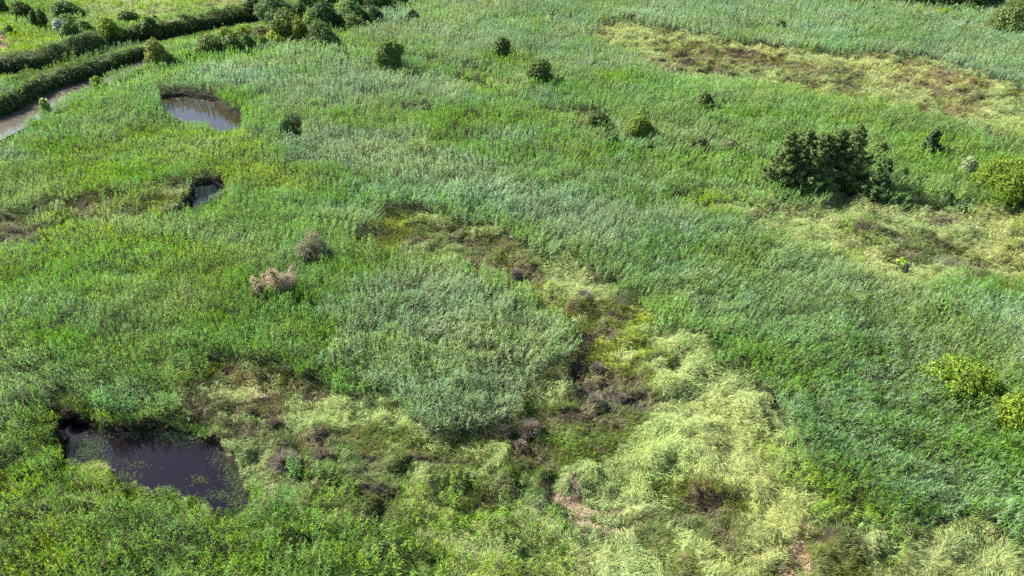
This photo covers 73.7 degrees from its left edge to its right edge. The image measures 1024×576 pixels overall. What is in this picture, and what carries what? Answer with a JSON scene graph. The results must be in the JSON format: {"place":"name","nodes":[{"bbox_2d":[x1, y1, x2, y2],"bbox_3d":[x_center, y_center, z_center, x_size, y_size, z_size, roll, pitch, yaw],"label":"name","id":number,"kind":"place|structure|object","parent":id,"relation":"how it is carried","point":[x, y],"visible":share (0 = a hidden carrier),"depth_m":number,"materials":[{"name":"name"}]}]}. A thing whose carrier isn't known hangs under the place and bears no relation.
{"place":"outdoors","nodes":[
{"label":"outdoors","id":0,"kind":"place"},
{"bbox_2d":[60,404,76,418],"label":"tussock","id":1,"kind":"object","parent":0,"point":[67,411],"visible":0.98,"depth_m":42.05,"materials":[{"name":"brown plant"}]},
{"bbox_2d":[0,59,146,138],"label":"channel water","id":2,"kind":"structure","parent":0,"point":[9,122],"depth_m":97.46,"materials":[{"name":"grey liquid"}]},
{"bbox_2d":[2,20,261,74],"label":"channel water","id":3,"kind":"structure","parent":0,"point":[174,37],"depth_m":130.02,"materials":[{"name":"grey liquid"}]},
{"bbox_2d":[59,419,252,513],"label":"pond water","id":4,"kind":"structure","parent":0,"point":[181,462],"depth_m":39.78,"materials":[{"name":"grey liquid"}]},
{"bbox_2d":[64,428,247,506],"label":"water plants","id":5,"kind":"object","parent":4,"relation":"on","point":[183,436],"visible":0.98,"depth_m":39.84,"materials":[{"name":"green plant"}]},
{"bbox_2d":[160,96,242,131],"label":"pond water","id":6,"kind":"structure","parent":0,"point":[193,109],"depth_m":91.63,"materials":[{"name":"grey liquid"}]},
{"bbox_2d":[184,182,223,213],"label":"pond water","id":7,"kind":"structure","parent":0,"point":[203,193],"depth_m":70.24,"materials":[{"name":"grey liquid"}]},
{"bbox_2d":[0,0,1023,575],"bbox_3d":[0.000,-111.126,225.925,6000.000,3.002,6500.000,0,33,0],"label":"ground","id":8,"kind":"structure","parent":0,"point":[312,378],"depth_m":49.58,"materials":[{"name":"green plant"}]},
{"bbox_2d":[0,0,8,12],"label":"shrub","id":9,"kind":"object","parent":8,"relation":"on","point":[3,6],"visible":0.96,"depth_m":140.07,"materials":[{"name":"green plant"}]},
{"bbox_2d":[4,23,17,37],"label":"shrub","id":10,"kind":"object","parent":8,"relation":"on","point":[8,28],"visible":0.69,"depth_m":124.16,"materials":[{"name":"green plant"}]},
{"bbox_2d":[10,0,34,20],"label":"shrub","id":11,"kind":"object","parent":8,"relation":"on","point":[20,8],"visible":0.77,"depth_m":135.88,"materials":[{"name":"green plant"}]},
{"bbox_2d":[28,10,37,27],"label":"shrub","id":12,"kind":"object","parent":8,"relation":"on","point":[32,16],"visible":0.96,"depth_m":128.90,"materials":[{"name":"green plant"}]},
{"bbox_2d":[34,5,47,28],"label":"shrub","id":13,"kind":"object","parent":8,"relation":"on","point":[40,19],"visible":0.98,"depth_m":128.45,"materials":[{"name":"green plant"}]},
{"bbox_2d":[38,97,51,114],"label":"shrub","id":14,"kind":"object","parent":8,"relation":"on","point":[43,102],"visible":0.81,"depth_m":86.96,"materials":[{"name":"green plant"}]},
{"bbox_2d":[41,400,60,415],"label":"tussock","id":15,"kind":"object","parent":8,"relation":"on","point":[53,409],"visible":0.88,"depth_m":42.28,"materials":[{"name":"green plant"}]},
{"bbox_2d":[51,17,63,32],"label":"silver shrub","id":16,"kind":"object","parent":8,"relation":"on","point":[56,24],"visible":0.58,"depth_m":126.31,"materials":[{"name":"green plant"}]},
{"bbox_2d":[57,13,77,23],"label":"shrub","id":17,"kind":"object","parent":8,"relation":"on","point":[72,18],"visible":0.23,"depth_m":128.06,"materials":[{"name":"green plant"}]},
{"bbox_2d":[48,0,87,18],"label":"tree","id":18,"kind":"object","parent":8,"relation":"on","point":[62,7],"visible":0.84,"depth_m":137.62,"materials":[{"name":"green plant"}]},
{"bbox_2d":[57,18,86,39],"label":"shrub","id":19,"kind":"object","parent":8,"relation":"on","point":[68,28],"visible":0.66,"depth_m":118.00,"materials":[{"name":"green plant"}]},
{"bbox_2d":[76,18,95,31],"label":"shrub","id":20,"kind":"object","parent":8,"relation":"on","point":[83,24],"visible":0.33,"depth_m":121.96,"materials":[{"name":"green plant"}]},
{"bbox_2d":[89,76,107,91],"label":"shrub","id":21,"kind":"object","parent":8,"relation":"on","point":[93,79],"visible":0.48,"depth_m":96.77,"materials":[{"name":"green plant"}]},
{"bbox_2d":[94,15,123,38],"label":"shrub","id":22,"kind":"object","parent":8,"relation":"on","point":[105,21],"visible":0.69,"depth_m":122.01,"materials":[{"name":"green plant"}]},
{"bbox_2d":[116,9,139,22],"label":"shrub","id":23,"kind":"object","parent":8,"relation":"on","point":[125,14],"visible":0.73,"depth_m":133.85,"materials":[{"name":"green plant"}]},
{"bbox_2d":[0,1,259,115],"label":"bank brambles","id":24,"kind":"object","parent":8,"relation":"on","point":[15,100],"visible":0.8,"depth_m":113.50,"materials":[{"name":"green plant"}]},
{"bbox_2d":[139,14,160,36],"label":"shrub","id":25,"kind":"object","parent":8,"relation":"on","point":[149,27],"visible":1,"depth_m":125.47,"materials":[{"name":"green plant"}]},
{"bbox_2d":[142,36,172,68],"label":"shrub","id":26,"kind":"object","parent":8,"relation":"on","point":[157,52],"visible":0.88,"depth_m":106.03,"materials":[{"name":"green plant"}]},
{"bbox_2d":[170,56,181,66],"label":"shrub","id":27,"kind":"object","parent":8,"relation":"on","point":[173,57],"visible":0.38,"depth_m":107.47,"materials":[{"name":"green plant"}]},
{"bbox_2d":[192,31,227,61],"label":"shrub","id":28,"kind":"object","parent":8,"relation":"on","point":[207,43],"visible":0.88,"depth_m":111.46,"materials":[{"name":"green plant"}]},
{"bbox_2d":[216,23,235,41],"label":"shrub","id":29,"kind":"object","parent":8,"relation":"on","point":[222,32],"visible":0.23,"depth_m":117.45,"materials":[{"name":"green plant"}]},
{"bbox_2d":[222,32,241,55],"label":"shrub","id":30,"kind":"object","parent":8,"relation":"on","point":[230,40],"visible":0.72,"depth_m":112.81,"materials":[{"name":"green plant"}]},
{"bbox_2d":[233,22,252,38],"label":"shrub","id":31,"kind":"object","parent":8,"relation":"on","point":[246,29],"visible":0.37,"depth_m":119.82,"materials":[{"name":"green plant"}]},
{"bbox_2d":[239,32,258,52],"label":"shrub","id":32,"kind":"object","parent":8,"relation":"on","point":[247,40],"visible":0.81,"depth_m":113.91,"materials":[{"name":"green plant"}]},
{"bbox_2d":[243,0,259,15],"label":"shrub","id":33,"kind":"object","parent":8,"relation":"on","point":[249,5],"visible":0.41,"depth_m":139.08,"materials":[{"name":"green plant"}]},
{"bbox_2d":[250,21,269,42],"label":"shrub","id":34,"kind":"object","parent":8,"relation":"on","point":[258,29],"visible":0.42,"depth_m":119.13,"materials":[{"name":"green plant"}]},
{"bbox_2d":[258,35,270,52],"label":"shrub","id":35,"kind":"object","parent":8,"relation":"on","point":[262,39],"visible":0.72,"depth_m":115.22,"materials":[{"name":"green plant"}]},
{"bbox_2d":[252,0,296,26],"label":"tree","id":36,"kind":"object","parent":8,"relation":"on","point":[264,9],"visible":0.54,"depth_m":127.68,"materials":[{"name":"green plant"}]},
{"bbox_2d":[249,265,300,304],"bbox_3d":[-18.220,-0.371,52.403,3.849,3.468,2.829,0,33,0],"label":"feathery shrub","id":37,"kind":"object","parent":8,"relation":"on","point":[286,282],"visible":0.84,"depth_m":51.84,"materials":[{"name":"beige plant"}]},
{"bbox_2d":[267,417,284,431],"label":"tussock","id":38,"kind":"object","parent":8,"relation":"on","point":[275,424],"visible":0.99,"depth_m":41.14,"materials":[{"name":"brown plant"}]},
{"bbox_2d":[263,28,291,49],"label":"shrub","id":39,"kind":"object","parent":8,"relation":"on","point":[273,36],"visible":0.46,"depth_m":116.70,"materials":[{"name":"green plant"}]},
{"bbox_2d":[265,447,299,474],"bbox_3d":[-13.009,9.591,38.616,2.106,1.128,2.066,0,33,0],"label":"tussock","id":40,"kind":"object","parent":8,"relation":"on","point":[278,460],"visible":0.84,"depth_m":38.55,"materials":[{"name":"brown plant"}]},
{"bbox_2d":[264,3,302,44],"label":"tree","id":41,"kind":"object","parent":8,"relation":"on","point":[280,23],"visible":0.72,"depth_m":118.00,"materials":[{"name":"green plant"}]},
{"bbox_2d":[277,116,300,141],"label":"shrub","id":42,"kind":"object","parent":8,"relation":"on","point":[284,124],"visible":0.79,"depth_m":80.08,"materials":[{"name":"green plant"}]},
{"bbox_2d":[289,15,308,44],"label":"tree","id":43,"kind":"object","parent":8,"relation":"on","point":[300,30],"visible":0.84,"depth_m":117.43,"materials":[{"name":"green plant"}]},
{"bbox_2d":[294,0,307,19],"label":"tree","id":44,"kind":"object","parent":8,"relation":"on","point":[300,7],"visible":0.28,"depth_m":130.47,"materials":[{"name":"green plant"}]},
{"bbox_2d":[302,9,315,27],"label":"tree","id":45,"kind":"object","parent":8,"relation":"on","point":[308,17],"visible":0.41,"depth_m":125.71,"materials":[{"name":"green plant"}]},
{"bbox_2d":[296,0,325,8],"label":"tree","id":46,"kind":"object","parent":8,"relation":"on","point":[309,3],"visible":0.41,"depth_m":142.13,"materials":[{"name":"green plant"}]},
{"bbox_2d":[292,227,333,275],"bbox_3d":[-16.468,-3.032,56.254,3.715,3.770,3.637,0,33,0],"label":"feathery shrub","id":47,"kind":"object","parent":8,"relation":"on","point":[306,244],"visible":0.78,"depth_m":55.90,"materials":[{"name":"grey plant"}]},
{"bbox_2d":[302,17,340,53],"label":"tree","id":48,"kind":"object","parent":8,"relation":"on","point":[320,30],"visible":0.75,"depth_m":115.50,"materials":[{"name":"green plant"}]},
{"bbox_2d":[311,446,334,464],"bbox_3d":[-10.796,9.499,38.950,1.594,0.889,1.565,0,33,0],"label":"tussock","id":49,"kind":"object","parent":8,"relation":"on","point":[322,454],"visible":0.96,"depth_m":38.93,"materials":[{"name":"brown plant"}]},
{"bbox_2d":[308,0,343,31],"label":"tree","id":50,"kind":"object","parent":8,"relation":"on","point":[324,10],"visible":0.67,"depth_m":125.98,"materials":[{"name":"green plant"}]},
{"bbox_2d":[334,0,357,12],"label":"tree","id":51,"kind":"object","parent":8,"relation":"on","point":[337,6],"visible":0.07,"depth_m":134.90,"materials":[{"name":"green plant"}]},
{"bbox_2d":[337,0,367,22],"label":"tree","id":52,"kind":"object","parent":8,"relation":"on","point":[347,7],"visible":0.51,"depth_m":130.49,"materials":[{"name":"green plant"}]},
{"bbox_2d":[340,12,366,35],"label":"tree","id":53,"kind":"object","parent":8,"relation":"on","point":[350,20],"visible":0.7,"depth_m":126.06,"materials":[{"name":"green plant"}]},
{"bbox_2d":[345,0,363,7],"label":"tree","id":54,"kind":"object","parent":8,"relation":"on","point":[360,2],"visible":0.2,"depth_m":141.74,"materials":[{"name":"green plant"}]},
{"bbox_2d":[365,4,383,24],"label":"shrub","id":55,"kind":"object","parent":8,"relation":"on","point":[373,13],"visible":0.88,"depth_m":131.22,"materials":[{"name":"green plant"}]},
{"bbox_2d":[362,0,392,12],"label":"tree","id":56,"kind":"object","parent":8,"relation":"on","point":[380,3],"visible":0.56,"depth_m":140.60,"materials":[{"name":"green plant"}]},
{"bbox_2d":[372,35,406,74],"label":"tree","id":57,"kind":"object","parent":8,"relation":"on","point":[387,54],"visible":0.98,"depth_m":102.58,"materials":[{"name":"green plant"}]},
{"bbox_2d":[391,0,407,11],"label":"tree","id":58,"kind":"object","parent":8,"relation":"on","point":[394,2],"visible":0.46,"depth_m":143.69,"materials":[{"name":"green plant"}]},
{"bbox_2d":[406,8,419,26],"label":"shrub","id":59,"kind":"object","parent":8,"relation":"on","point":[412,12],"visible":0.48,"depth_m":132.81,"materials":[{"name":"green plant"}]},
{"bbox_2d":[491,422,512,439],"bbox_3d":[-0.570,8.442,40.644,1.455,0.789,1.442,0,33,0],"label":"tussock","id":60,"kind":"object","parent":8,"relation":"on","point":[500,427],"visible":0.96,"depth_m":40.57,"materials":[{"name":"brown plant"}]},
{"bbox_2d":[492,35,511,60],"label":"tree","id":61,"kind":"object","parent":8,"relation":"on","point":[500,45],"visible":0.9,"depth_m":110.01,"materials":[{"name":"green plant"}]},
{"bbox_2d":[0,0,1023,575],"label":"reeds","id":62,"kind":"object","parent":8,"relation":"on","point":[918,26],"visible":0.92,"depth_m":58.60,"materials":[{"name":"green plant"}]},
{"bbox_2d":[0,0,1023,575],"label":"marsh grass","id":63,"kind":"structure","parent":8,"relation":"on","point":[722,566],"depth_m":40.82,"materials":[{"name":"plant"}]},
{"bbox_2d":[509,268,522,277],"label":"tussock","id":64,"kind":"object","parent":8,"relation":"on","point":[515,272],"visible":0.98,"depth_m":55.67,"materials":[{"name":"brown plant"}]},
{"bbox_2d":[513,438,526,450],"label":"tussock","id":65,"kind":"object","parent":8,"relation":"on","point":[520,444],"visible":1,"depth_m":39.81,"materials":[{"name":"brown plant"}]},
{"bbox_2d":[516,417,541,439],"bbox_3d":[0.999,8.234,40.838,1.778,0.954,1.768,0,33,0],"label":"tussock","id":66,"kind":"object","parent":8,"relation":"on","point":[525,426],"visible":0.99,"depth_m":40.74,"materials":[{"name":"brown plant"}]},
{"bbox_2d":[524,54,554,86],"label":"tree","id":67,"kind":"object","parent":8,"relation":"on","point":[541,68],"visible":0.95,"depth_m":97.50,"materials":[{"name":"green plant"}]},
{"bbox_2d":[575,289,593,300],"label":"tussock","id":68,"kind":"object","parent":8,"relation":"on","point":[582,293],"visible":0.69,"depth_m":52.71,"materials":[{"name":"brown plant"}]},
{"bbox_2d":[587,393,604,408],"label":"tussock","id":69,"kind":"object","parent":8,"relation":"on","point":[595,397],"visible":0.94,"depth_m":42.86,"materials":[{"name":"brown plant"}]},
{"bbox_2d":[589,361,605,374],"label":"tussock","id":70,"kind":"object","parent":8,"relation":"on","point":[597,367],"visible":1,"depth_m":45.55,"materials":[{"name":"brown plant"}]},
{"bbox_2d":[586,109,613,133],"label":"shrub","id":71,"kind":"object","parent":8,"relation":"on","point":[593,121],"visible":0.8,"depth_m":82.51,"materials":[{"name":"green plant"}]},
{"bbox_2d":[604,133,620,157],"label":"shrub","id":72,"kind":"object","parent":8,"relation":"on","point":[613,137],"visible":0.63,"depth_m":76.56,"materials":[{"name":"green plant"}]},
{"bbox_2d":[606,308,618,317],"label":"tussock","id":73,"kind":"object","parent":8,"relation":"on","point":[610,311],"visible":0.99,"depth_m":51.00,"materials":[{"name":"brown plant"}]},
{"bbox_2d":[616,392,627,402],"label":"tussock","id":74,"kind":"object","parent":8,"relation":"on","point":[621,397],"visible":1,"depth_m":43.19,"materials":[{"name":"brown plant"}]},
{"bbox_2d":[623,110,656,144],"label":"shrub","id":75,"kind":"object","parent":8,"relation":"on","point":[637,126],"visible":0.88,"depth_m":79.45,"materials":[{"name":"green plant"}]},
{"bbox_2d":[661,136,681,150],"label":"shrub","id":76,"kind":"object","parent":8,"relation":"on","point":[672,139],"visible":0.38,"depth_m":78.58,"materials":[{"name":"green plant"}]},
{"bbox_2d":[681,135,697,154],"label":"shrub","id":77,"kind":"object","parent":8,"relation":"on","point":[693,141],"visible":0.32,"depth_m":77.52,"materials":[{"name":"green plant"}]},
{"bbox_2d":[691,135,711,156],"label":"shrub","id":78,"kind":"object","parent":8,"relation":"on","point":[702,140],"visible":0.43,"depth_m":76.66,"materials":[{"name":"green plant"}]},
{"bbox_2d":[694,88,714,114],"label":"shrub","id":79,"kind":"object","parent":8,"relation":"on","point":[705,98],"visible":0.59,"depth_m":88.06,"materials":[{"name":"green plant"}]},
{"bbox_2d":[716,137,745,163],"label":"shrub","id":80,"kind":"object","parent":8,"relation":"on","point":[730,142],"visible":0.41,"depth_m":76.03,"materials":[{"name":"green plant"}]},
{"bbox_2d":[774,18,784,32],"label":"shrub","id":81,"kind":"object","parent":8,"relation":"on","point":[779,22],"visible":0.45,"depth_m":126.00,"materials":[{"name":"green plant"}]},
{"bbox_2d":[760,130,810,195],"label":"conifer","id":82,"kind":"object","parent":8,"relation":"on","point":[782,168],"visible":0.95,"depth_m":67.15,"materials":[{"name":"green plant"}]},
{"bbox_2d":[780,129,821,189],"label":"conifer","id":83,"kind":"object","parent":8,"relation":"on","point":[809,139],"visible":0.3,"depth_m":67.69,"materials":[{"name":"green plant"}]},
{"bbox_2d":[795,133,842,191],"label":"conifer","id":84,"kind":"object","parent":8,"relation":"on","point":[823,145],"visible":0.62,"depth_m":66.89,"materials":[{"name":"green plant"}]},
{"bbox_2d":[797,162,846,196],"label":"conifer","id":85,"kind":"object","parent":8,"relation":"on","point":[808,181],"visible":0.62,"depth_m":67.15,"materials":[{"name":"green plant"}]},
{"bbox_2d":[827,128,855,183],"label":"conifer","id":86,"kind":"object","parent":8,"relation":"on","point":[840,135],"visible":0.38,"depth_m":67.66,"materials":[{"name":"green plant"}]},
{"bbox_2d":[832,125,876,193],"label":"conifer","id":87,"kind":"object","parent":8,"relation":"on","point":[856,145],"visible":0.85,"depth_m":67.27,"materials":[{"name":"green plant"}]},
{"bbox_2d":[855,157,893,204],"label":"conifer","id":88,"kind":"object","parent":8,"relation":"on","point":[884,167],"visible":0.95,"depth_m":66.19,"materials":[{"name":"green plant"}]},
{"bbox_2d":[869,138,890,160],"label":"shrub","id":89,"kind":"object","parent":8,"relation":"on","point":[883,145],"visible":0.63,"depth_m":75.73,"materials":[{"name":"green plant"}]},
{"bbox_2d":[893,257,907,265],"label":"shrub","id":90,"kind":"object","parent":8,"relation":"on","point":[900,261],"visible":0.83,"depth_m":57.50,"materials":[{"name":"green plant"}]},
{"bbox_2d":[892,160,909,185],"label":"shrub","id":91,"kind":"object","parent":8,"relation":"on","point":[904,169],"visible":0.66,"depth_m":70.01,"materials":[{"name":"green plant"}]},
{"bbox_2d":[901,261,909,274],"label":"shrub","id":92,"kind":"object","parent":8,"relation":"on","point":[905,268],"visible":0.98,"depth_m":55.87,"materials":[{"name":"green plant"}]},
{"bbox_2d":[902,0,928,6],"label":"tree","id":93,"kind":"object","parent":8,"relation":"on","point":[922,1],"visible":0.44,"depth_m":146.30,"materials":[{"name":"green plant"}]},
{"bbox_2d":[908,5,930,18],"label":"shrub","id":94,"kind":"object","parent":8,"relation":"on","point":[923,8],"visible":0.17,"depth_m":139.10,"materials":[{"name":"green plant"}]},
{"bbox_2d":[917,128,945,161],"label":"conifer","id":95,"kind":"object","parent":8,"relation":"on","point":[933,139],"visible":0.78,"depth_m":75.22,"materials":[{"name":"green plant"}]},
{"bbox_2d":[927,0,953,9],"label":"tree","id":96,"kind":"object","parent":8,"relation":"on","point":[938,1],"visible":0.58,"depth_m":145.22,"materials":[{"name":"green plant"}]},
{"bbox_2d":[927,7,958,21],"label":"shrub","id":97,"kind":"object","parent":8,"relation":"on","point":[944,10],"visible":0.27,"depth_m":137.69,"materials":[{"name":"green plant"}]},
{"bbox_2d":[934,185,955,208],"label":"shrub","id":98,"kind":"object","parent":8,"relation":"on","point":[949,194],"visible":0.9,"depth_m":65.64,"materials":[{"name":"green plant"}]},
{"bbox_2d":[909,351,1007,421],"bbox_3d":[28.303,5.902,43.003,5.249,3.457,5.170,-9,34,-13],"label":"shrub","id":99,"kind":"object","parent":8,"relation":"on","point":[970,376],"visible":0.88,"depth_m":42.05,"materials":[{"name":"green plant"}]},
{"bbox_2d":[949,200,973,213],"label":"shrub","id":100,"kind":"object","parent":8,"relation":"on","point":[964,203],"visible":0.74,"depth_m":64.89,"materials":[{"name":"green plant"}]},
{"bbox_2d":[947,0,980,10],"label":"tree","id":101,"kind":"object","parent":8,"relation":"on","point":[963,1],"visible":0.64,"depth_m":143.79,"materials":[{"name":"green plant"}]},
{"bbox_2d":[954,155,980,182],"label":"shrub","id":102,"kind":"object","parent":8,"relation":"on","point":[970,163],"visible":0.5,"depth_m":70.36,"materials":[{"name":"green plant"}]},
{"bbox_2d":[973,0,1005,12],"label":"tree","id":103,"kind":"object","parent":8,"relation":"on","point":[986,2],"visible":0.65,"depth_m":142.37,"materials":[{"name":"green plant"}]},
{"bbox_2d":[966,149,1023,212],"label":"shrub","id":104,"kind":"object","parent":8,"relation":"on","point":[1002,172],"visible":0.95,"depth_m":66.34,"materials":[{"name":"green plant"}]},
{"bbox_2d":[976,385,1023,445],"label":"shrub","id":105,"kind":"object","parent":8,"relation":"on","point":[1009,416],"visible":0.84,"depth_m":40.34,"materials":[{"name":"green plant"}]},
{"bbox_2d":[985,0,1023,42],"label":"bush","id":106,"kind":"object","parent":8,"relation":"on","point":[1009,14],"visible":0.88,"depth_m":122.27,"materials":[{"name":"green plant"}]},
{"bbox_2d":[999,367,1016,392],"bbox_3d":[31.784,6.011,43.966,1.237,2.226,1.288,0,33,0],"label":"shrub","id":107,"kind":"object","parent":8,"relation":"on","point":[1008,378],"visible":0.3,"depth_m":43.57,"materials":[{"name":"green plant"}]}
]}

